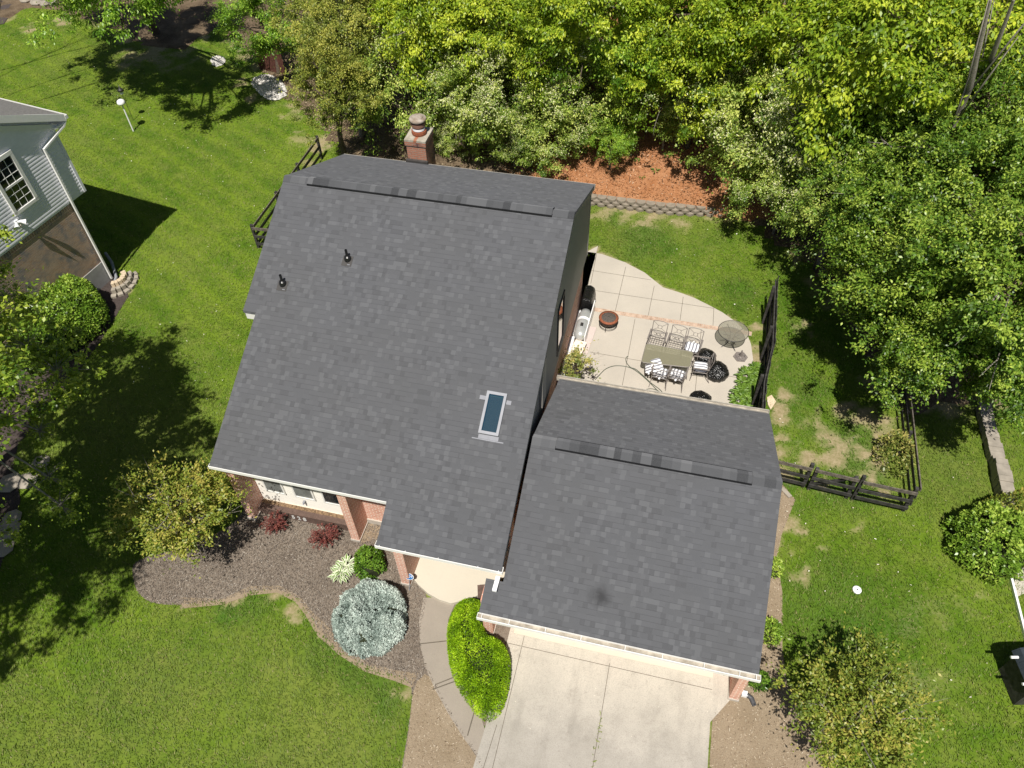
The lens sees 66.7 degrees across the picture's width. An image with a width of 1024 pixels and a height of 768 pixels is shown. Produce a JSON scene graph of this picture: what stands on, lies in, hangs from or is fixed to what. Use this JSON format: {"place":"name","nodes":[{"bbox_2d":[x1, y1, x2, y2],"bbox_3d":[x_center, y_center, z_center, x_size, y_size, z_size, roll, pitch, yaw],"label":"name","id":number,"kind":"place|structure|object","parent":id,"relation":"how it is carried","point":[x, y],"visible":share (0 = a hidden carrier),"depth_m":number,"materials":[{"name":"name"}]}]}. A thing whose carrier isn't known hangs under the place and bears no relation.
{"place":"outdoors","nodes":[
{"label":"outdoors","id":0,"kind":"place"},
{"bbox_2d":[0,506,38,555],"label":"branch","id":1,"kind":"object","parent":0,"point":[17,536],"visible":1,"depth_m":18.58,"materials":[{"name":"green plant"}]},
{"bbox_2d":[0,461,99,537],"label":"branch","id":2,"kind":"object","parent":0,"point":[48,496],"visible":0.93,"depth_m":19.52,"materials":[{"name":"green plant"}]},
{"bbox_2d":[0,446,91,504],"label":"branch","id":3,"kind":"object","parent":2,"relation":"on","point":[35,470],"visible":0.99,"depth_m":19.87,"materials":[{"name":"green plant"}]},
{"bbox_2d":[11,308,121,427],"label":"branch","id":4,"kind":"object","parent":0,"point":[42,355],"visible":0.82,"depth_m":21.78,"materials":[{"name":"green plant"}]},
{"bbox_2d":[419,597,484,754],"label":"walkway","id":5,"kind":"structure","parent":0,"point":[433,622],"depth_m":20.64,"materials":[{"name":"concrete"}]},
{"bbox_2d":[0,6,1023,767],"bbox_3d":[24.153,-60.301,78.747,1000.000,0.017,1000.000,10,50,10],"label":"lawn","id":6,"kind":"structure","parent":0,"point":[832,456],"depth_m":24.60,"materials":[{"name":"green plant"}]},
{"bbox_2d":[0,328,32,507],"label":"tree","id":7,"kind":"object","parent":6,"relation":"on","point":[7,374],"visible":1,"depth_m":16.75,"materials":[{"name":"green plant"}]},
{"bbox_2d":[0,292,46,396],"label":"tree","id":8,"kind":"object","parent":6,"relation":"on","point":[3,309],"visible":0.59,"depth_m":17.62,"materials":[{"name":"green plant"}]},
{"bbox_2d":[0,215,58,346],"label":"tree","id":9,"kind":"object","parent":6,"relation":"on","point":[8,322],"visible":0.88,"depth_m":20.39,"materials":[{"name":"green plant"}]},
{"bbox_2d":[0,355,89,432],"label":"branch","id":10,"kind":"object","parent":9,"relation":"attached to","point":[54,393],"visible":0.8,"depth_m":20.95,"materials":[{"name":"green plant"}]},
{"bbox_2d":[0,395,70,459],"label":"branch","id":11,"kind":"object","parent":10,"relation":"on","point":[35,420],"visible":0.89,"depth_m":20.61,"materials":[{"name":"green plant"}]},
{"bbox_2d":[0,381,55,440],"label":"branch","id":12,"kind":"object","parent":11,"relation":"on","point":[34,409],"visible":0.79,"depth_m":20.63,"materials":[{"name":"green plant"}]},
{"bbox_2d":[1,303,106,382],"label":"branch","id":13,"kind":"object","parent":9,"relation":"attached to","point":[50,323],"visible":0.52,"depth_m":22.81,"materials":[{"name":"green plant"}]},
{"bbox_2d":[0,98,112,355],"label":"neighbour house","id":14,"kind":"structure","parent":6,"relation":"on","point":[42,187],"depth_m":27.36,"materials":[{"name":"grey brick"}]},
{"bbox_2d":[0,149,38,215],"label":"window","id":15,"kind":"structure","parent":14,"relation":"in","point":[15,187],"depth_m":26.25,"materials":[{"name":"white paint"}]},
{"bbox_2d":[0,273,127,566],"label":"neighbour bed","id":16,"kind":"object","parent":6,"relation":"on","point":[12,500],"visible":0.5,"depth_m":27.11,"materials":[{"name":"brown soil"}]},
{"bbox_2d":[11,273,111,371],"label":"bush","id":17,"kind":"object","parent":16,"relation":"on","point":[85,308],"visible":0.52,"depth_m":28.48,"materials":[{"name":"green plant"}]},
{"bbox_2d":[111,270,138,298],"bbox_3d":[-15.335,-4.038,30.845,0.692,0.430,1.616,10,50,10],"label":"stone edging","id":18,"kind":"object","parent":6,"relation":"on","point":[123,282],"visible":1,"depth_m":30.73,"materials":[{"name":"beige stone"}]},
{"bbox_2d":[251,74,286,99],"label":"gravel","id":19,"kind":"structure","parent":6,"relation":"on","point":[263,84],"depth_m":41.02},
{"bbox_2d":[250,135,322,247],"bbox_3d":[-9.739,-8.535,34.084,0.133,1.170,6.800,10,50,10],"label":"rail fence","id":20,"kind":"object","parent":6,"relation":"on","point":[297,168],"visible":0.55,"depth_m":33.08,"materials":[{"name":"black wood"}]},
{"bbox_2d":[132,510,482,767],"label":"mulch bed","id":21,"kind":"object","parent":6,"relation":"on","point":[254,575],"visible":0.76,"depth_m":22.62,"materials":[{"name":"brown wood"}]},
{"bbox_2d":[94,449,256,578],"bbox_3d":[-9.309,3.640,21.793,4.554,3.956,4.028,10,50,10],"label":"tree","id":22,"kind":"object","parent":21,"relation":"on","point":[169,512],"visible":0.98,"depth_m":21.09,"materials":[{"name":"green plant"}]},
{"bbox_2d":[180,586,417,686],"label":"bed edge soil","id":23,"kind":"structure","parent":21,"relation":"on","point":[239,595],"depth_m":21.58,"materials":[{"name":"brown soil"}]},
{"bbox_2d":[258,499,348,530],"bbox_3d":[-6.188,3.987,23.657,3.070,0.340,0.344,10,50,10],"label":"planter","id":24,"kind":"object","parent":21,"relation":"on","point":[299,513],"visible":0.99,"depth_m":23.56,"materials":[{"name":"red brick"}]},
{"bbox_2d":[307,523,340,549],"bbox_3d":[-5.518,4.519,22.938,0.912,0.669,0.915,10,50,10],"label":"barberry","id":25,"kind":"object","parent":21,"relation":"on","point":[320,538],"visible":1,"depth_m":22.86,"materials":[{"name":"red plant"}]},
{"bbox_2d":[328,553,353,583],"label":"hosta","id":26,"kind":"object","parent":21,"relation":"on","point":[341,569],"visible":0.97,"depth_m":22.44,"materials":[{"name":"green plant"}]},
{"bbox_2d":[330,577,408,659],"bbox_3d":[-3.894,6.141,21.032,2.169,1.435,2.224,10,50,10],"label":"blue spruce","id":27,"kind":"object","parent":21,"relation":"on","point":[368,618],"visible":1,"depth_m":20.75,"materials":[{"name":"plant"}]},
{"bbox_2d":[353,545,386,580],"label":"shrub","id":28,"kind":"object","parent":21,"relation":"on","point":[369,561],"visible":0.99,"depth_m":22.17,"materials":[{"name":"green plant"}]},
{"bbox_2d":[403,675,475,767],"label":"bare soil","id":29,"kind":"structure","parent":21,"relation":"on","point":[447,759],"depth_m":19.51,"materials":[{"name":"brown soil"}]},
{"bbox_2d":[276,0,388,154],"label":"tree","id":30,"kind":"object","parent":6,"relation":"on","point":[344,65],"visible":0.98,"depth_m":31.09,"materials":[{"name":"green plant"}]},
{"bbox_2d":[295,0,423,110],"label":"tree","id":31,"kind":"object","parent":6,"relation":"on","point":[355,46],"visible":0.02,"depth_m":35.29,"materials":[{"name":"green plant"}]},
{"bbox_2d":[208,113,595,591],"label":"house","id":32,"kind":"structure","parent":6,"relation":"on","point":[414,315],"depth_m":21.40,"materials":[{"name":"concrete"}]},
{"bbox_2d":[556,289,564,356],"bbox_3d":[1.461,-1.806,23.368,0.050,1.950,0.920,10,50,10],"label":"window","id":33,"kind":"structure","parent":32,"relation":"in","point":[561,310],"depth_m":23.35,"materials":[{"name":"white metal"}]},
{"bbox_2d":[413,550,509,604],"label":"porch slab","id":34,"kind":"structure","parent":6,"relation":"on","point":[449,584],"depth_m":22.19,"materials":[{"name":"concrete"}]},
{"bbox_2d":[448,598,510,725],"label":"hedge soil","id":35,"kind":"structure","parent":6,"relation":"on","point":[501,633],"depth_m":21.24,"materials":[{"name":"brown soil"}]},
{"bbox_2d":[446,598,511,722],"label":"hedge","id":36,"kind":"object","parent":35,"relation":"on","point":[477,653],"visible":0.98,"depth_m":19.97,"materials":[{"name":"green plant"}]},
{"bbox_2d":[476,375,782,701],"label":"garage","id":37,"kind":"structure","parent":6,"relation":"on","point":[645,527],"depth_m":19.41,"materials":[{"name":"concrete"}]},
{"bbox_2d":[591,194,725,216],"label":"retaining wall","id":38,"kind":"structure","parent":6,"relation":"on","point":[639,205],"depth_m":33.21,"materials":[{"name":"beige stone"}]},
{"bbox_2d":[751,275,778,408],"bbox_3d":[8.548,-0.737,26.333,0.336,1.800,7.056,12,50,12],"label":"board fence","id":39,"kind":"object","parent":6,"relation":"on","point":[770,313],"visible":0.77,"depth_m":26.64,"materials":[{"name":"black wood"}]},
{"bbox_2d":[778,460,814,487],"bbox_3d":[8.264,2.686,23.755,1.556,1.220,0.203,10,50,11],"label":"rail fence","id":40,"kind":"object","parent":6,"relation":"on","point":[809,469],"visible":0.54,"depth_m":23.54,"materials":[{"name":"black wood"}]},
{"bbox_2d":[806,467,859,498],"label":"gate","id":41,"kind":"structure","parent":6,"relation":"on","point":[855,479],"depth_m":23.37,"materials":[{"name":"black wood"}]},
{"bbox_2d":[765,611,966,767],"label":"tree","id":42,"kind":"object","parent":6,"relation":"on","point":[883,734],"visible":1,"depth_m":17.27,"materials":[{"name":"green plant"}]},
{"bbox_2d":[850,475,918,511],"bbox_3d":[11.046,3.292,23.123,1.575,1.250,0.214,11,50,11],"label":"rail fence","id":43,"kind":"object","parent":6,"relation":"on","point":[908,500],"visible":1,"depth_m":23.02,"materials":[{"name":"black wood"}]},
{"bbox_2d":[871,428,915,482],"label":"shrub","id":44,"kind":"object","parent":6,"relation":"on","point":[895,439],"visible":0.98,"depth_m":23.98,"materials":[{"name":"green plant"}]},
{"bbox_2d":[808,254,986,368],"bbox_3d":[12.988,-1.907,24.619,6.255,5.914,6.220,-14,50,-10],"label":"tree","id":45,"kind":"object","parent":6,"relation":"on","point":[855,317],"visible":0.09,"depth_m":23.75,"materials":[{"name":"green plant"}]},
{"bbox_2d":[885,309,921,505],"bbox_3d":[12.857,0.201,25.782,0.213,1.200,8.690,10,50,10],"label":"rail fence","id":46,"kind":"object","parent":6,"relation":"on","point":[910,432],"visible":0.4,"depth_m":24.18,"materials":[{"name":"black wood"}]},
{"bbox_2d":[810,179,1004,346],"bbox_3d":[12.483,-3.814,25.377,6.252,7.292,9.935,10,50,10],"label":"tree","id":47,"kind":"object","parent":6,"relation":"on","point":[856,248],"visible":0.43,"depth_m":22.85,"materials":[{"name":"green plant"}]},
{"bbox_2d":[838,274,1023,419],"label":"tree","id":48,"kind":"object","parent":6,"relation":"on","point":[919,381],"visible":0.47,"depth_m":21.75,"materials":[{"name":"green plant"}]},
{"bbox_2d":[850,167,1023,395],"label":"tree","id":49,"kind":"object","parent":6,"relation":"on","point":[983,248],"visible":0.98,"depth_m":20.09,"materials":[{"name":"green plant"}]},
{"bbox_2d":[940,499,1023,585],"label":"shrub","id":50,"kind":"object","parent":6,"relation":"on","point":[986,540],"visible":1,"depth_m":21.59,"materials":[{"name":"green plant"}]},
{"bbox_2d":[958,0,1023,128],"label":"bare trunk","id":51,"kind":"object","parent":6,"relation":"on","point":[996,44],"visible":0.28,"depth_m":22.25,"materials":[{"name":"grey plant"}]},
{"bbox_2d":[975,402,1017,508],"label":"stone wall","id":52,"kind":"structure","parent":6,"relation":"on","point":[1002,479],"depth_m":24.36,"materials":[{"name":"beige stone"}]},
{"bbox_2d":[976,487,1023,512],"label":"shrub","id":53,"kind":"object","parent":6,"relation":"on","point":[1011,493],"visible":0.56,"depth_m":22.46,"materials":[{"name":"green plant"}]},
{"bbox_2d":[999,647,1023,704],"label":"ribbed canopy","id":54,"kind":"object","parent":6,"relation":"on","point":[1011,670],"visible":1,"depth_m":19.57,"materials":[{"name":"fabric"}]},
{"bbox_2d":[0,0,1023,419],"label":"woodland floor","id":55,"kind":"structure","parent":0,"point":[184,24],"depth_m":34.30,"materials":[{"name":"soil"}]},
{"bbox_2d":[22,0,99,52],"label":"tree","id":56,"kind":"object","parent":55,"relation":"on","point":[47,32],"visible":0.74,"depth_m":36.03,"materials":[{"name":"green plant"}]},
{"bbox_2d":[36,0,138,27],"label":"tree","id":57,"kind":"object","parent":55,"relation":"on","point":[77,4],"visible":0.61,"depth_m":35.01,"materials":[{"name":"green plant"}]},
{"bbox_2d":[55,0,206,51],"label":"tree","id":58,"kind":"object","parent":55,"relation":"on","point":[146,8],"visible":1,"depth_m":31.89,"materials":[{"name":"green plant"}]},
{"bbox_2d":[205,0,309,73],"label":"tree","id":59,"kind":"object","parent":55,"relation":"on","point":[263,44],"visible":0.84,"depth_m":39.23,"materials":[{"name":"green plant"}]},
{"bbox_2d":[250,33,285,74],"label":"wood screen","id":60,"kind":"object","parent":55,"relation":"on","point":[269,64],"visible":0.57,"depth_m":41.78,"materials":[{"name":"brown wood"}]},
{"bbox_2d":[262,0,390,137],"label":"tree","id":61,"kind":"object","parent":55,"relation":"on","point":[354,33],"visible":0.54,"depth_m":32.46,"materials":[{"name":"green plant"}]},
{"bbox_2d":[330,0,479,156],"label":"bush","id":62,"kind":"object","parent":55,"relation":"on","point":[375,65],"visible":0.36,"depth_m":33.01,"materials":[{"name":"green plant"}]},
{"bbox_2d":[359,0,494,101],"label":"tree","id":63,"kind":"object","parent":55,"relation":"on","point":[399,11],"visible":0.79,"depth_m":31.75,"materials":[{"name":"green plant"}]},
{"bbox_2d":[432,109,480,163],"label":"bush","id":64,"kind":"object","parent":55,"relation":"on","point":[442,143],"visible":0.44,"depth_m":34.44,"materials":[{"name":"green plant"}]},
{"bbox_2d":[413,17,577,162],"bbox_3d":[-1.031,-13.069,33.051,6.935,6.391,7.746,-30,54,-22],"label":"bush","id":65,"kind":"object","parent":55,"relation":"on","point":[475,110],"visible":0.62,"depth_m":31.60,"materials":[{"name":"green plant"}]},
{"bbox_2d":[424,0,568,106],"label":"tree","id":66,"kind":"object","parent":55,"relation":"on","point":[461,20],"visible":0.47,"depth_m":30.39,"materials":[{"name":"green plant"}]},
{"bbox_2d":[476,106,543,167],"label":"bush","id":67,"kind":"object","parent":55,"relation":"on","point":[512,152],"visible":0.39,"depth_m":32.95,"materials":[{"name":"green plant"}]},
{"bbox_2d":[483,0,613,117],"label":"tree","id":68,"kind":"object","parent":55,"relation":"on","point":[538,77],"visible":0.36,"depth_m":31.00,"materials":[{"name":"green plant"}]},
{"bbox_2d":[501,68,609,178],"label":"bush","id":69,"kind":"object","parent":55,"relation":"on","point":[572,139],"visible":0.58,"depth_m":32.49,"materials":[{"name":"green plant"}]},
{"bbox_2d":[501,0,663,135],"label":"tree","id":70,"kind":"object","parent":55,"relation":"on","point":[571,10],"visible":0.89,"depth_m":29.15,"materials":[{"name":"green plant"}]},
{"bbox_2d":[505,14,672,161],"bbox_3d":[3.593,-13.094,32.626,7.604,5.958,8.066,10,50,10],"label":"bush","id":71,"kind":"object","parent":55,"relation":"on","point":[558,93],"visible":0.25,"depth_m":31.45,"materials":[{"name":"green plant"}]},
{"bbox_2d":[581,108,642,170],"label":"bush","id":72,"kind":"object","parent":55,"relation":"on","point":[616,135],"visible":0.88,"depth_m":32.28,"materials":[{"name":"green plant"}]},
{"bbox_2d":[568,0,699,127],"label":"tree","id":73,"kind":"object","parent":55,"relation":"on","point":[596,46],"visible":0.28,"depth_m":29.81,"materials":[{"name":"green plant"}]},
{"bbox_2d":[571,34,700,142],"bbox_3d":[5.369,-13.106,32.974,6.272,5.294,6.071,10,50,10],"label":"bush","id":74,"kind":"object","parent":55,"relation":"on","point":[661,123],"visible":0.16,"depth_m":32.21,"materials":[{"name":"green plant"}]},
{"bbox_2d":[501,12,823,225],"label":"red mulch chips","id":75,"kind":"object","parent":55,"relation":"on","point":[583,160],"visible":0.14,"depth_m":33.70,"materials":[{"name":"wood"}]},
{"bbox_2d":[600,11,751,149],"bbox_3d":[6.503,-12.153,31.612,6.267,6.364,6.285,10,50,10],"label":"bush","id":76,"kind":"object","parent":55,"relation":"on","point":[674,85],"visible":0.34,"depth_m":29.73,"materials":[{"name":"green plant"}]},
{"bbox_2d":[615,0,807,148],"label":"tree","id":77,"kind":"object","parent":55,"relation":"on","point":[711,38],"visible":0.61,"depth_m":28.17,"materials":[{"name":"green plant"}]},
{"bbox_2d":[653,60,787,173],"bbox_3d":[8.719,-11.811,32.276,6.309,5.294,6.067,10,50,10],"label":"bush","id":78,"kind":"object","parent":55,"relation":"on","point":[691,159],"visible":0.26,"depth_m":31.73,"materials":[{"name":"green plant"}]},
{"bbox_2d":[671,0,809,158],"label":"bush","id":79,"kind":"object","parent":55,"relation":"on","point":[730,79],"visible":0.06,"depth_m":30.25,"materials":[{"name":"green plant"}]},
{"bbox_2d":[714,91,834,246],"bbox_3d":[10.985,-8.108,30.002,5.652,6.005,5.885,10,50,10],"label":"bush","id":80,"kind":"object","parent":55,"relation":"on","point":[744,189],"visible":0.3,"depth_m":29.64,"materials":[{"name":"green plant"}]},
{"bbox_2d":[682,27,874,207],"bbox_3d":[11.063,-9.501,29.114,8.047,8.184,8.988,-33,56,-24],"label":"bush","id":81,"kind":"object","parent":55,"relation":"on","point":[772,114],"visible":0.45,"depth_m":28.60,"materials":[{"name":"green plant"}]},
{"bbox_2d":[682,0,893,147],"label":"tree","id":82,"kind":"object","parent":55,"relation":"on","point":[765,28],"visible":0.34,"depth_m":27.56,"materials":[{"name":"green plant"}]},
{"bbox_2d":[756,127,916,273],"bbox_3d":[11.884,-6.325,28.157,6.281,6.412,6.130,10,50,10],"label":"bush","id":83,"kind":"object","parent":55,"relation":"on","point":[790,218],"visible":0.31,"depth_m":27.61,"materials":[{"name":"green plant"}]},
{"bbox_2d":[777,84,926,264],"bbox_3d":[11.935,-7.208,27.875,5.443,7.992,5.993,2,49,4],"label":"tree","id":84,"kind":"object","parent":55,"relation":"on","point":[851,149],"visible":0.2,"depth_m":26.33,"materials":[{"name":"green plant"}]},
{"bbox_2d":[812,188,918,275],"bbox_3d":[13.138,-5.785,27.573,5.344,5.804,9.700,10,50,10],"label":"tree","id":85,"kind":"object","parent":55,"relation":"on","point":[880,200],"visible":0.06,"depth_m":25.10,"materials":[{"name":"green plant"}]},
{"bbox_2d":[787,108,977,258],"bbox_3d":[12.953,-7.838,27.639,6.680,7.300,11.444,10,50,10],"label":"tree","id":86,"kind":"object","parent":55,"relation":"on","point":[883,172],"visible":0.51,"depth_m":24.19,"materials":[{"name":"green plant"}]},
{"bbox_2d":[764,0,1023,169],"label":"tree","id":87,"kind":"object","parent":55,"relation":"on","point":[834,48],"visible":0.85,"depth_m":24.46,"materials":[{"name":"green plant"}]},
{"bbox_2d":[811,34,1006,262],"bbox_3d":[13.089,-7.799,27.371,6.350,9.474,6.992,25,54,21],"label":"tree","id":88,"kind":"object","parent":55,"relation":"on","point":[902,122],"visible":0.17,"depth_m":24.87,"materials":[{"name":"green plant"}]},
{"bbox_2d":[857,26,1023,209],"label":"tree","id":89,"kind":"object","parent":55,"relation":"on","point":[995,87],"visible":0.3,"depth_m":23.79,"materials":[{"name":"green plant"}]},
{"bbox_2d":[871,106,1023,283],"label":"tree","id":90,"kind":"object","parent":55,"relation":"on","point":[979,148],"visible":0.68,"depth_m":22.13,"materials":[{"name":"green plant"}]},
{"bbox_2d":[875,0,1023,106],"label":"tree","id":91,"kind":"object","parent":55,"relation":"on","point":[981,5],"visible":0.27,"depth_m":23.96,"materials":[{"name":"green plant"}]},
{"bbox_2d":[879,0,1023,283],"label":"bare trunk","id":92,"kind":"object","parent":55,"relation":"on","point":[970,84],"visible":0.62,"depth_m":22.20,"materials":[{"name":"grey plant"}]},
{"bbox_2d":[884,79,1023,218],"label":"tree","id":93,"kind":"object","parent":55,"relation":"on","point":[1000,111],"visible":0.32,"depth_m":23.20,"materials":[{"name":"green plant"}]},
{"bbox_2d":[895,278,1023,436],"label":"tree","id":94,"kind":"object","parent":55,"relation":"on","point":[1013,401],"visible":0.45,"depth_m":20.72,"materials":[{"name":"green plant"}]},
{"bbox_2d":[473,627,729,767],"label":"driveway","id":95,"kind":"structure","parent":0,"point":[553,716],"depth_m":19.78,"materials":[{"name":"concrete"}]},
{"bbox_2d":[571,246,752,403],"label":"patio","id":96,"kind":"structure","parent":0,"point":[613,343],"depth_m":28.60,"materials":[{"name":"concrete"}]},
{"bbox_2d":[558,336,605,380],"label":"shrub","id":97,"kind":"object","parent":96,"relation":"on","point":[570,359],"visible":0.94,"depth_m":26.20,"materials":[{"name":"green plant"}]},
{"bbox_2d":[574,309,590,340],"bbox_3d":[2.583,-2.119,28.432,0.490,0.720,1.460,10,50,10],"label":"metal tank","id":98,"kind":"object","parent":96,"relation":"on","point":[582,323],"visible":0.91,"depth_m":28.11,"materials":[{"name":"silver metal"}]},
{"bbox_2d":[641,344,692,369],"bbox_3d":[5.378,-0.718,27.133,1.708,0.737,0.940,10,50,10],"label":"dining table","id":99,"kind":"object","parent":96,"relation":"on","point":[669,356],"visible":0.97,"depth_m":26.87,"materials":[{"name":"beige glass"}]},
{"bbox_2d":[595,308,751,335],"bbox_3d":[5.926,-2.324,28.944,5.820,0.024,0.208,10,50,10],"label":"brick band mortar","id":100,"kind":"object","parent":96,"relation":"on","point":[684,324],"visible":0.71,"depth_m":28.81,"materials":[{"name":"concrete"}]},
{"bbox_2d":[595,308,751,334],"bbox_3d":[5.926,-2.327,28.941,5.811,0.027,0.200,10,50,10],"label":"brick band","id":101,"kind":"object","parent":100,"relation":"on","point":[669,321],"visible":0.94,"depth_m":28.91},
{"bbox_2d":[705,360,728,381],"bbox_3d":[7.103,-0.550,26.965,0.873,0.599,0.918,0,49,2],"label":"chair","id":102,"kind":"object","parent":96,"relation":"on","point":[718,371],"visible":0.86,"depth_m":26.80,"materials":[{"name":"black wicker"}]},
{"bbox_2d":[728,361,769,406],"bbox_3d":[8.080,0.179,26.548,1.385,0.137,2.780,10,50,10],"label":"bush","id":103,"kind":"object","parent":96,"relation":"on","point":[744,389],"visible":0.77,"depth_m":26.67,"materials":[{"name":"green plant"}]},
{"bbox_2d":[710,485,836,767],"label":"side soil","id":104,"kind":"structure","parent":0,"point":[722,724],"depth_m":19.50,"materials":[{"name":"brown soil"}]},
{"bbox_2d":[403,485,827,767],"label":"soil flecks","id":105,"kind":"object","parent":104,"relation":"on","point":[715,713],"visible":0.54,"depth_m":19.50,"materials":[{"name":"brown soil"}]},
{"bbox_2d":[763,616,784,647],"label":"shrub","id":106,"kind":"object","parent":104,"relation":"on","point":[773,632],"visible":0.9,"depth_m":20.72,"materials":[{"name":"green plant"}]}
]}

